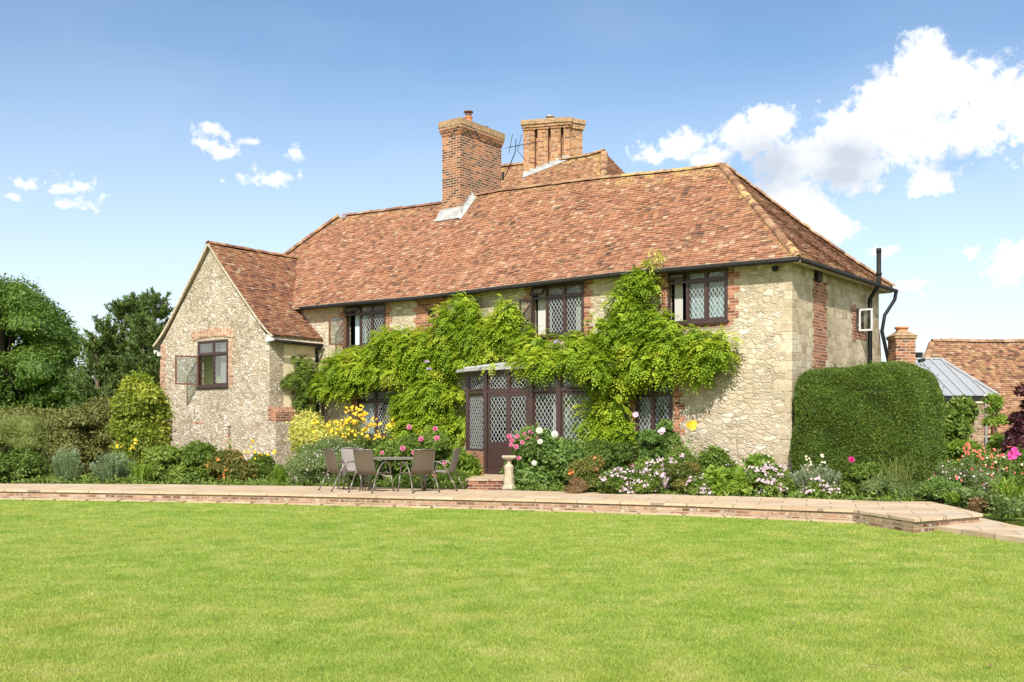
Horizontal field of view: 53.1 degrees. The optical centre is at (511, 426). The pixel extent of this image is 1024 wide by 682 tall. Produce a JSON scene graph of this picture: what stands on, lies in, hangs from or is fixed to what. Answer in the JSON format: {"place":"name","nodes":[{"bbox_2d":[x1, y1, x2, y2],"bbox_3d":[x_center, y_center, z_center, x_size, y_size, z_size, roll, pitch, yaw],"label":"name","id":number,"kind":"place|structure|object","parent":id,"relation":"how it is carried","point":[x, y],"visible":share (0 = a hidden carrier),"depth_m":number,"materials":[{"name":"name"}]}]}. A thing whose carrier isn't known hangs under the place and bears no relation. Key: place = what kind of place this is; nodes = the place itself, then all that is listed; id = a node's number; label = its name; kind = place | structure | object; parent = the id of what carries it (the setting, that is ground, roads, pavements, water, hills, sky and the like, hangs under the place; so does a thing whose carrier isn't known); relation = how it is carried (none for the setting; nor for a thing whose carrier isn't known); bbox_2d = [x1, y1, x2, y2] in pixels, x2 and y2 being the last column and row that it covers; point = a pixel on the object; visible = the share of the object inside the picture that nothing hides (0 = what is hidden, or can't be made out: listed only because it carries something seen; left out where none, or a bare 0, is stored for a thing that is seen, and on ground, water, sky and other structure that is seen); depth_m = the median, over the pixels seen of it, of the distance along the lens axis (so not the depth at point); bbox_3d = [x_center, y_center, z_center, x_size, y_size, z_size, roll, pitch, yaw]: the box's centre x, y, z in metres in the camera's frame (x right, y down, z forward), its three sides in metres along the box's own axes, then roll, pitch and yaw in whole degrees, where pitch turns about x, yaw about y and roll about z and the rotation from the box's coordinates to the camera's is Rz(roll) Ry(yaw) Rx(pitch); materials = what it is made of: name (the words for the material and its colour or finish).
{"place":"outdoors","nodes":[
{"label":"outdoors","id":0,"kind":"place"},
{"bbox_2d":[0,483,982,521],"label":"terrace paving","id":1,"kind":"structure","parent":0,"point":[916,511],"depth_m":20.86,"materials":[{"name":"stone"}]},
{"bbox_2d":[318,448,363,491],"bbox_3d":[-3.828,0.965,22.877,0.801,0.944,0.700,0,0,-37],"label":"garden chair","id":2,"kind":"object","parent":1,"relation":"on","point":[331,460],"visible":0.9,"depth_m":22.73,"materials":[{"name":"brown fabric"}]},
{"bbox_2d":[337,447,372,488],"bbox_3d":[-3.655,0.965,23.786,0.700,0.944,0.801,0,0,-20],"label":"garden chair","id":3,"kind":"object","parent":1,"relation":"on","point":[347,454],"visible":0.48,"depth_m":23.98,"materials":[{"name":"grey fabric"}]},
{"bbox_2d":[348,449,393,492],"bbox_3d":[-3.073,0.965,22.316,0.700,0.944,0.801,0,0,29],"label":"garden chair","id":4,"kind":"object","parent":1,"relation":"on","point":[364,463],"visible":1,"depth_m":22.11,"materials":[{"name":"beige fabric"}]},
{"bbox_2d":[359,457,426,490],"bbox_3d":[-2.670,1.069,23.050,1.580,0.733,0.940,0,0,0],"label":"garden table","id":5,"kind":"object","parent":1,"relation":"on","point":[393,458],"visible":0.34,"depth_m":22.67,"materials":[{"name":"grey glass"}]},
{"bbox_2d":[397,449,439,492],"bbox_3d":[-2.030,0.965,22.317,0.700,0.944,0.801,0,0,-30],"label":"garden chair","id":6,"kind":"object","parent":1,"relation":"on","point":[423,463],"visible":1,"depth_m":22.11,"materials":[{"name":"beige fabric"}]},
{"bbox_2d":[424,448,464,490],"bbox_3d":[-1.515,0.965,22.991,0.801,0.944,0.700,0,0,13],"label":"garden chair","id":7,"kind":"object","parent":1,"relation":"on","point":[454,460],"visible":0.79,"depth_m":22.88,"materials":[{"name":"beige fabric"}]},
{"bbox_2d":[466,474,503,488],"bbox_3d":[0.036,1.385,25.407,2.249,0.290,2.854,0,0,0],"label":"door step","id":8,"kind":"object","parent":1,"relation":"on","point":[490,481],"depth_m":24.00,"materials":[{"name":"red brick"}]},
{"bbox_2d":[563,476,588,492],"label":"dried plant","id":9,"kind":"object","parent":1,"relation":"on","point":[578,485],"visible":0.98,"depth_m":21.89,"materials":[{"name":"brown plant"}]},
{"bbox_2d":[502,455,515,489],"bbox_3d":[-0.068,1.048,23.300,0.320,0.765,0.320,0,0,0],"label":"stone pedestal","id":10,"kind":"object","parent":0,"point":[509,482],"visible":0.99,"depth_m":23.21,"materials":[{"name":"beige stone"}]},
{"bbox_2d":[0,499,1023,681],"bbox_3d":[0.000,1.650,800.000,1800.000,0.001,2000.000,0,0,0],"label":"lawn","id":11,"kind":"structure","parent":0,"point":[1017,521],"depth_m":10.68,"materials":[{"name":"green plant"}]},
{"bbox_2d":[0,272,88,413],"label":"chestnut tree","id":12,"kind":"object","parent":11,"relation":"on","point":[37,362],"visible":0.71,"depth_m":43.77,"materials":[{"name":"green plant"}]},
{"bbox_2d":[62,312,127,408],"bbox_3d":[-15.820,-1.425,39.988,2.756,6.165,2.764,0,0,16],"label":"cypress tree","id":13,"kind":"object","parent":11,"relation":"on","point":[96,346],"visible":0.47,"depth_m":39.59,"materials":[{"name":"green plant"}]},
{"bbox_2d":[98,286,174,395],"bbox_3d":[-14.597,-1.940,40.676,4.088,7.242,4.329,0,0,0],"label":"cypress tree","id":14,"kind":"object","parent":11,"relation":"on","point":[136,348],"visible":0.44,"depth_m":39.92,"materials":[{"name":"green plant"}]},
{"bbox_2d":[0,498,854,523],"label":"kerb","id":15,"kind":"structure","parent":11,"relation":"on","point":[664,514],"depth_m":20.31,"materials":[{"name":"stone"}]},
{"bbox_2d":[0,491,978,532],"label":"terrace riser","id":16,"kind":"object","parent":11,"relation":"on","point":[903,525],"visible":0.37,"depth_m":20.07,"materials":[{"name":"brick"}]},
{"bbox_2d":[152,110,897,475],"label":"stone house","id":17,"kind":"structure","parent":11,"relation":"on","point":[558,230],"depth_m":28.60,"materials":[{"name":"stone"}]},
{"bbox_2d":[175,339,228,387],"bbox_3d":[-9.558,-1.951,32.095,1.908,1.492,0.658,0,0,17],"label":"window","id":18,"kind":"structure","parent":17,"relation":"in","point":[223,353],"depth_m":32.06,"materials":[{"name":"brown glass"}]},
{"bbox_2d":[329,303,385,348],"bbox_3d":[-4.524,-3.016,30.880,1.966,1.308,0.639,0,0,22],"label":"window","id":19,"kind":"structure","parent":17,"relation":"in","point":[360,314],"depth_m":30.92,"materials":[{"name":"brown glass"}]},
{"bbox_2d":[357,388,394,437],"bbox_3d":[-4.017,-0.382,30.595,1.605,1.475,0.290,0,0,37],"label":"window","id":20,"kind":"structure","parent":17,"relation":"in","point":[370,406],"depth_m":30.61,"materials":[{"name":"black glass"}]},
{"bbox_2d":[307,247,745,448],"bbox_3d":[-0.632,-1.368,27.029,14.163,5.856,2.107,0,0,36],"label":"wisteria","id":21,"kind":"object","parent":17,"relation":"attached to","point":[418,370],"visible":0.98,"depth_m":25.75,"materials":[{"name":"green plant"}]},
{"bbox_2d":[456,361,626,474],"bbox_3d":[0.458,-0.160,26.407,5.500,3.220,1.366,0,0,37],"label":"bow window","id":22,"kind":"structure","parent":17,"relation":"in","point":[490,456],"depth_m":26.21,"materials":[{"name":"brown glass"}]},
{"bbox_2d":[519,281,583,337],"bbox_3d":[1.084,-3.012,26.605,1.794,1.394,0.629,0,0,37],"label":"window","id":23,"kind":"structure","parent":17,"relation":"in","point":[545,297],"depth_m":26.73,"materials":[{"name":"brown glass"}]},
{"bbox_2d":[635,383,671,432],"bbox_3d":[3.513,-0.385,25.047,1.010,1.311,0.240,0,0,37],"label":"window","id":24,"kind":"structure","parent":17,"relation":"in","point":[645,399],"depth_m":25.05,"materials":[{"name":"black glass"}]},
{"bbox_2d":[667,268,728,324],"bbox_3d":[4.410,-3.065,24.307,1.625,1.294,0.361,0,0,37],"label":"window","id":25,"kind":"structure","parent":17,"relation":"in","point":[709,292],"depth_m":24.27,"materials":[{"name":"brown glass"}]},
{"bbox_2d":[856,308,872,331],"bbox_3d":[9.179,-2.752,26.572,0.420,0.574,0.586,0,0,37],"label":"window","id":26,"kind":"structure","parent":17,"relation":"in","point":[861,311],"depth_m":26.49,"materials":[{"name":"white paint"}]},
{"bbox_2d":[885,326,924,364],"bbox_3d":[10.725,-0.527,27.900,0.869,4.354,0.720,0,0,0],"label":"brick chimney","id":27,"kind":"object","parent":11,"relation":"on","point":[901,340],"visible":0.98,"depth_m":27.60,"materials":[{"name":"brick"}]},
{"bbox_2d":[916,358,1002,447],"bbox_3d":[12.052,-0.214,31.075,3.226,3.728,5.250,0,0,0],"label":"garden shelter","id":28,"kind":"object","parent":11,"relation":"on","point":[955,380],"visible":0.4,"depth_m":29.16,"materials":[{"name":"grey metal"}]},
{"bbox_2d":[943,489,978,509],"bbox_3d":[8.288,1.344,18.857,0.728,0.399,0.504,0,0,0],"label":"lime mound","id":29,"kind":"object","parent":11,"relation":"on","point":[951,497],"visible":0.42,"depth_m":18.75,"materials":[{"name":"green plant"}]},
{"bbox_2d":[922,338,1023,451],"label":"barn","id":30,"kind":"structure","parent":11,"relation":"on","point":[996,365],"depth_m":37.19,"materials":[{"name":"tile"}]},
{"bbox_2d":[974,476,1023,518],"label":"iris clump","id":31,"kind":"object","parent":11,"relation":"on","point":[1003,488],"visible":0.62,"depth_m":17.85,"materials":[{"name":"green plant"}]},
{"bbox_2d":[0,0,1023,392],"label":"sky","id":32,"kind":"structure","parent":0,"point":[135,135],"materials":[{"name":"blue"}]},
{"bbox_2d":[14,475,1023,513],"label":"soil","id":33,"kind":"structure","parent":0,"point":[427,487],"depth_m":25.60,"materials":[{"name":"brown soil"}]},
{"bbox_2d":[0,447,51,483],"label":"leafy shrub","id":34,"kind":"object","parent":33,"relation":"on","point":[21,462],"visible":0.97,"depth_m":26.25,"materials":[{"name":"green plant"}]},
{"bbox_2d":[0,411,54,475],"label":"feathery shrub","id":35,"kind":"object","parent":33,"relation":"on","point":[31,434],"visible":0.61,"depth_m":27.19,"materials":[{"name":"green plant"}]},
{"bbox_2d":[0,403,89,473],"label":"boundary hedge","id":36,"kind":"object","parent":33,"relation":"on","point":[48,415],"visible":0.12,"depth_m":31.12,"materials":[{"name":"green plant"}]},
{"bbox_2d":[50,446,83,483],"bbox_3d":[-11.287,0.986,26.031,0.872,1.006,0.648,0,0,12],"label":"spurge","id":37,"kind":"object","parent":33,"relation":"on","point":[71,469],"visible":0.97,"depth_m":25.89,"materials":[{"name":"green plant"}]},
{"bbox_2d":[41,394,176,475],"bbox_3d":[-12.020,0.358,30.826,3.924,2.661,1.929,0,0,0],"label":"boundary hedge","id":38,"kind":"object","parent":33,"relation":"on","point":[86,435],"visible":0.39,"depth_m":30.53,"materials":[{"name":"green plant"}]},
{"bbox_2d":[89,451,134,483],"bbox_3d":[-10.254,1.045,26.198,1.193,0.877,1.000,0,0,0],"label":"spurge","id":39,"kind":"object","parent":33,"relation":"on","point":[117,468],"visible":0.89,"depth_m":26.08,"materials":[{"name":"green plant"}]},
{"bbox_2d":[115,438,137,472],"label":"yellow daisies","id":40,"kind":"object","parent":33,"relation":"on","point":[135,442],"visible":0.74,"depth_m":26.90,"materials":[{"name":"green plant"}]},
{"bbox_2d":[105,366,176,477],"bbox_3d":[-10.731,-0.018,29.560,2.059,3.444,1.913,0,0,0],"label":"golden shrub","id":41,"kind":"object","parent":33,"relation":"on","point":[140,407],"visible":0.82,"depth_m":29.11,"materials":[{"name":"green plant"}]},
{"bbox_2d":[124,461,159,483],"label":"daylily","id":42,"kind":"object","parent":33,"relation":"on","point":[139,472],"visible":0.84,"depth_m":25.80,"materials":[{"name":"green plant"}]},
{"bbox_2d":[141,440,217,483],"bbox_3d":[-8.549,0.943,26.619,2.293,1.209,1.843,0,0,0],"label":"dark leafy shrub","id":43,"kind":"object","parent":33,"relation":"on","point":[191,458],"visible":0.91,"depth_m":26.09,"materials":[{"name":"green plant"}]},
{"bbox_2d":[203,447,258,483],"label":"orange flowered shrub","id":44,"kind":"object","parent":33,"relation":"on","point":[226,462],"visible":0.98,"depth_m":25.81,"materials":[{"name":"red plant"}]},
{"bbox_2d":[0,470,469,488],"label":"undergrowth","id":45,"kind":"object","parent":33,"relation":"on","point":[52,479],"visible":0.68,"depth_m":25.43,"materials":[{"name":"green plant"}]},
{"bbox_2d":[243,439,276,466],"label":"yellow daisies","id":46,"kind":"object","parent":33,"relation":"on","point":[273,452],"visible":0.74,"depth_m":26.52,"materials":[{"name":"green plant"}]},
{"bbox_2d":[247,452,288,482],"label":"yellow flowered plant","id":47,"kind":"object","parent":33,"relation":"on","point":[262,463],"visible":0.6,"depth_m":26.37,"materials":[{"name":"green plant"}]},
{"bbox_2d":[266,463,290,485],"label":"daylily","id":48,"kind":"object","parent":33,"relation":"on","point":[281,475],"visible":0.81,"depth_m":25.49,"materials":[{"name":"green plant"}]},
{"bbox_2d":[279,354,329,426],"bbox_3d":[-6.244,-0.352,31.351,1.949,3.806,1.090,0,0,-26],"label":"ivy","id":49,"kind":"object","parent":33,"relation":"on","point":[289,383],"visible":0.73,"depth_m":31.18,"materials":[{"name":"green plant"}]},
{"bbox_2d":[281,435,358,485],"bbox_3d":[-4.660,0.902,25.323,2.061,1.388,1.745,0,0,0],"label":"grey green mound","id":50,"kind":"object","parent":33,"relation":"on","point":[306,463],"visible":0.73,"depth_m":24.94,"materials":[{"name":"green plant"}]},
{"bbox_2d":[284,408,361,452],"bbox_3d":[-4.882,0.527,26.718,2.227,2.034,2.294,0,0,0],"label":"variegated shrub","id":51,"kind":"object","parent":33,"relation":"on","point":[302,425],"visible":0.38,"depth_m":26.29,"materials":[{"name":"yellow plant"}]},
{"bbox_2d":[309,404,394,482],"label":"yellow coneflowers","id":52,"kind":"object","parent":33,"relation":"on","point":[365,429],"visible":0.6,"depth_m":26.17,"materials":[{"name":"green plant"}]},
{"bbox_2d":[349,435,391,482],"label":"dusky shrub","id":53,"kind":"object","parent":33,"relation":"on","point":[370,446],"visible":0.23,"depth_m":26.20,"materials":[{"name":"green plant"}]},
{"bbox_2d":[373,424,451,477],"bbox_3d":[-2.489,0.747,25.600,2.067,1.597,1.949,0,0,0],"label":"rose bush","id":54,"kind":"object","parent":33,"relation":"on","point":[406,446],"visible":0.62,"depth_m":25.11,"materials":[{"name":"green plant"}]},
{"bbox_2d":[394,471,437,487],"bbox_3d":[-2.314,1.286,24.581,1.093,0.521,0.811,0,0,0],"label":"fuchsia","id":55,"kind":"object","parent":33,"relation":"on","point":[405,477],"visible":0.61,"depth_m":24.35,"materials":[{"name":"green plant"}]},
{"bbox_2d":[436,468,471,487],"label":"feathery clump","id":56,"kind":"object","parent":33,"relation":"on","point":[463,475],"visible":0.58,"depth_m":24.50,"materials":[{"name":"green plant"}]},
{"bbox_2d":[434,444,483,481],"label":"light green shrub","id":57,"kind":"object","parent":33,"relation":"on","point":[467,463],"visible":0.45,"depth_m":25.50,"materials":[{"name":"green plant"}]},
{"bbox_2d":[500,422,594,490],"bbox_3d":[0.824,0.745,23.761,2.234,1.724,1.691,0,0,0],"label":"dahlia","id":58,"kind":"object","parent":33,"relation":"on","point":[543,456],"visible":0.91,"depth_m":23.25,"materials":[{"name":"green plant"}]},
{"bbox_2d":[561,454,605,491],"bbox_3d":[1.691,1.077,22.648,1.158,0.934,1.006,0,0,29],"label":"potentilla","id":59,"kind":"object","parent":33,"relation":"on","point":[588,469],"visible":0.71,"depth_m":22.35,"materials":[{"name":"green plant"}]},
{"bbox_2d":[584,437,639,475],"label":"dark shrub","id":60,"kind":"object","parent":33,"relation":"on","point":[622,454],"visible":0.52,"depth_m":24.03,"materials":[{"name":"green plant"}]},
{"bbox_2d":[596,467,636,493],"bbox_3d":[2.253,1.201,21.797,0.951,0.689,0.833,0,0,0],"label":"phlox","id":61,"kind":"object","parent":33,"relation":"on","point":[614,481],"visible":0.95,"depth_m":21.58,"materials":[{"name":"white plant"}]},
{"bbox_2d":[626,456,667,493],"bbox_3d":[2.839,1.086,21.890,0.969,0.927,1.088,0,0,0],"label":"phlox","id":62,"kind":"object","parent":33,"relation":"on","point":[647,476],"visible":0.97,"depth_m":21.66,"materials":[{"name":"white plant"}]},
{"bbox_2d":[632,412,682,469],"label":"climbing rose","id":63,"kind":"object","parent":33,"relation":"on","point":[654,444],"visible":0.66,"depth_m":23.68,"materials":[{"name":"green plant"}]},
{"bbox_2d":[658,443,699,490],"bbox_3d":[3.707,0.948,22.772,1.136,1.186,1.235,0,0,0],"label":"phlox","id":64,"kind":"object","parent":33,"relation":"on","point":[681,454],"visible":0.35,"depth_m":22.61,"materials":[{"name":"green plant"}]},
{"bbox_2d":[665,461,701,494],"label":"red tinged bush","id":65,"kind":"object","parent":33,"relation":"on","point":[681,473],"visible":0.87,"depth_m":21.66,"materials":[{"name":"green plant"}]},
{"bbox_2d":[686,420,696,452],"bbox_3d":[4.046,0.666,22.995,0.306,1.629,0.641,0,0,0],"label":"yellow dahlia","id":66,"kind":"object","parent":33,"relation":"on","point":[692,425],"visible":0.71,"depth_m":22.96,"materials":[{"name":"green plant"}]},
{"bbox_2d":[685,473,715,495],"bbox_3d":[3.966,1.266,21.383,0.702,0.576,0.718,0,0,20],"label":"phlox","id":67,"kind":"object","parent":33,"relation":"on","point":[698,484],"visible":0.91,"depth_m":21.16,"materials":[{"name":"green plant"}]},
{"bbox_2d":[512,482,921,500],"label":"undergrowth","id":68,"kind":"object","parent":33,"relation":"on","point":[846,496],"visible":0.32,"depth_m":20.70,"materials":[{"name":"green plant"}]},
{"bbox_2d":[694,444,741,475],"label":"leafy perennial","id":69,"kind":"object","parent":33,"relation":"on","point":[713,455],"visible":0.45,"depth_m":22.00,"materials":[{"name":"green plant"}]},
{"bbox_2d":[701,464,754,495],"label":"leaved plant","id":70,"kind":"object","parent":33,"relation":"on","point":[723,480],"visible":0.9,"depth_m":21.11,"materials":[{"name":"green plant"}]},
{"bbox_2d":[741,451,790,492],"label":"light leafy plant","id":71,"kind":"object","parent":33,"relation":"on","point":[759,458],"visible":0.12,"depth_m":21.89,"materials":[{"name":"green plant"}]},
{"bbox_2d":[743,461,802,497],"bbox_3d":[5.352,1.132,21.207,1.207,0.824,1.003,0,0,-32],"label":"phlox","id":72,"kind":"object","parent":33,"relation":"on","point":[771,476],"visible":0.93,"depth_m":21.07,"materials":[{"name":"white plant"}]},
{"bbox_2d":[804,453,825,486],"bbox_3d":[6.443,1.027,21.747,0.440,0.910,0.806,0,0,18],"label":"foxglove","id":73,"kind":"object","parent":33,"relation":"on","point":[821,455],"visible":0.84,"depth_m":21.61,"materials":[{"name":"beige plant"}]},
{"bbox_2d":[789,464,842,488],"bbox_3d":[6.391,1.124,21.620,1.186,0.719,0.966,0,0,-23],"label":"artemisia","id":74,"kind":"object","parent":33,"relation":"on","point":[798,478],"visible":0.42,"depth_m":21.53,"materials":[{"name":"green plant"}]},
{"bbox_2d":[796,476,843,498],"bbox_3d":[6.317,1.280,20.951,1.116,0.541,0.890,0,0,17],"label":"phlox","id":75,"kind":"object","parent":33,"relation":"on","point":[818,483],"visible":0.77,"depth_m":20.83,"materials":[{"name":"white plant"}]},
{"bbox_2d":[838,456,883,498],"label":"rose bush","id":76,"kind":"object","parent":33,"relation":"on","point":[853,476],"visible":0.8,"depth_m":20.67,"materials":[{"name":"green plant"}]},
{"bbox_2d":[786,358,950,496],"bbox_3d":[7.989,0.019,22.798,3.056,3.063,3.334,0,0,37],"label":"yew hedge","id":77,"kind":"object","parent":33,"relation":"on","point":[868,413],"visible":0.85,"depth_m":21.68,"materials":[{"name":"green plant"}]},
{"bbox_2d":[860,472,921,500],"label":"green bush","id":78,"kind":"object","parent":33,"relation":"on","point":[880,482],"visible":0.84,"depth_m":20.34,"materials":[{"name":"green plant"}]},
{"bbox_2d":[864,454,925,499],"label":"ornamental grass","id":79,"kind":"object","parent":33,"relation":"on","point":[890,471],"depth_m":20.49,"materials":[{"name":"green plant"}]},
{"bbox_2d":[915,475,963,503],"bbox_3d":[8.222,1.237,19.570,0.943,0.617,0.713,0,0,32],"label":"glaucous spurge","id":80,"kind":"object","parent":33,"relation":"on","point":[932,487],"visible":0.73,"depth_m":19.45,"materials":[{"name":"green plant"}]},
{"bbox_2d":[944,394,983,458],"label":"fig bush","id":81,"kind":"object","parent":33,"relation":"on","point":[963,413],"visible":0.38,"depth_m":27.14,"materials":[{"name":"green plant"}]},
{"bbox_2d":[946,437,988,486],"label":"sunny shrub","id":82,"kind":"object","parent":33,"relation":"on","point":[955,448],"visible":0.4,"depth_m":23.45,"materials":[{"name":"green plant"}]},
{"bbox_2d":[928,457,1008,494],"bbox_3d":[8.903,1.075,20.021,1.523,0.938,1.345,0,0,0],"label":"airy flower bush","id":83,"kind":"object","parent":33,"relation":"on","point":[979,476],"visible":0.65,"depth_m":20.01,"materials":[{"name":"green plant"}]},
{"bbox_2d":[914,481,1023,518],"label":"undergrowth","id":84,"kind":"object","parent":33,"relation":"on","point":[1007,507],"visible":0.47,"depth_m":17.66,"materials":[{"name":"green plant"}]},
{"bbox_2d":[966,496,990,513],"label":"bronze plant","id":85,"kind":"object","parent":33,"relation":"on","point":[977,504],"visible":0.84,"depth_m":17.96,"materials":[{"name":"brown plant"}]},
{"bbox_2d":[961,442,1011,497],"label":"coral flowers","id":86,"kind":"object","parent":33,"relation":"on","point":[980,459],"visible":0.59,"depth_m":20.51,"materials":[{"name":"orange plant"}]},
{"bbox_2d":[981,392,1008,453],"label":"pillar rose","id":87,"kind":"object","parent":33,"relation":"on","point":[996,420],"visible":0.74,"depth_m":23.92,"materials":[{"name":"green plant"}]},
{"bbox_2d":[972,445,1023,497],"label":"mixed shrub","id":88,"kind":"object","parent":33,"relation":"on","point":[1019,471],"visible":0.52,"depth_m":20.75,"materials":[{"name":"green plant"}]},
{"bbox_2d":[995,382,1023,457],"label":"purple shrub","id":89,"kind":"object","parent":33,"relation":"on","point":[1015,435],"visible":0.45,"depth_m":22.40,"materials":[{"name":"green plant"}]},
{"bbox_2d":[1006,447,1021,487],"bbox_3d":[9.601,0.935,19.649,0.260,1.092,0.544,0,0,14],"label":"magenta dahlia","id":90,"kind":"object","parent":33,"relation":"on","point":[1015,453],"visible":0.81,"depth_m":19.52,"materials":[{"name":"pink plant"}]},
{"bbox_2d":[936,517,1023,543],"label":"path","id":91,"kind":"structure","parent":0,"point":[988,528],"depth_m":15.56,"materials":[{"name":"stone"}]}
]}

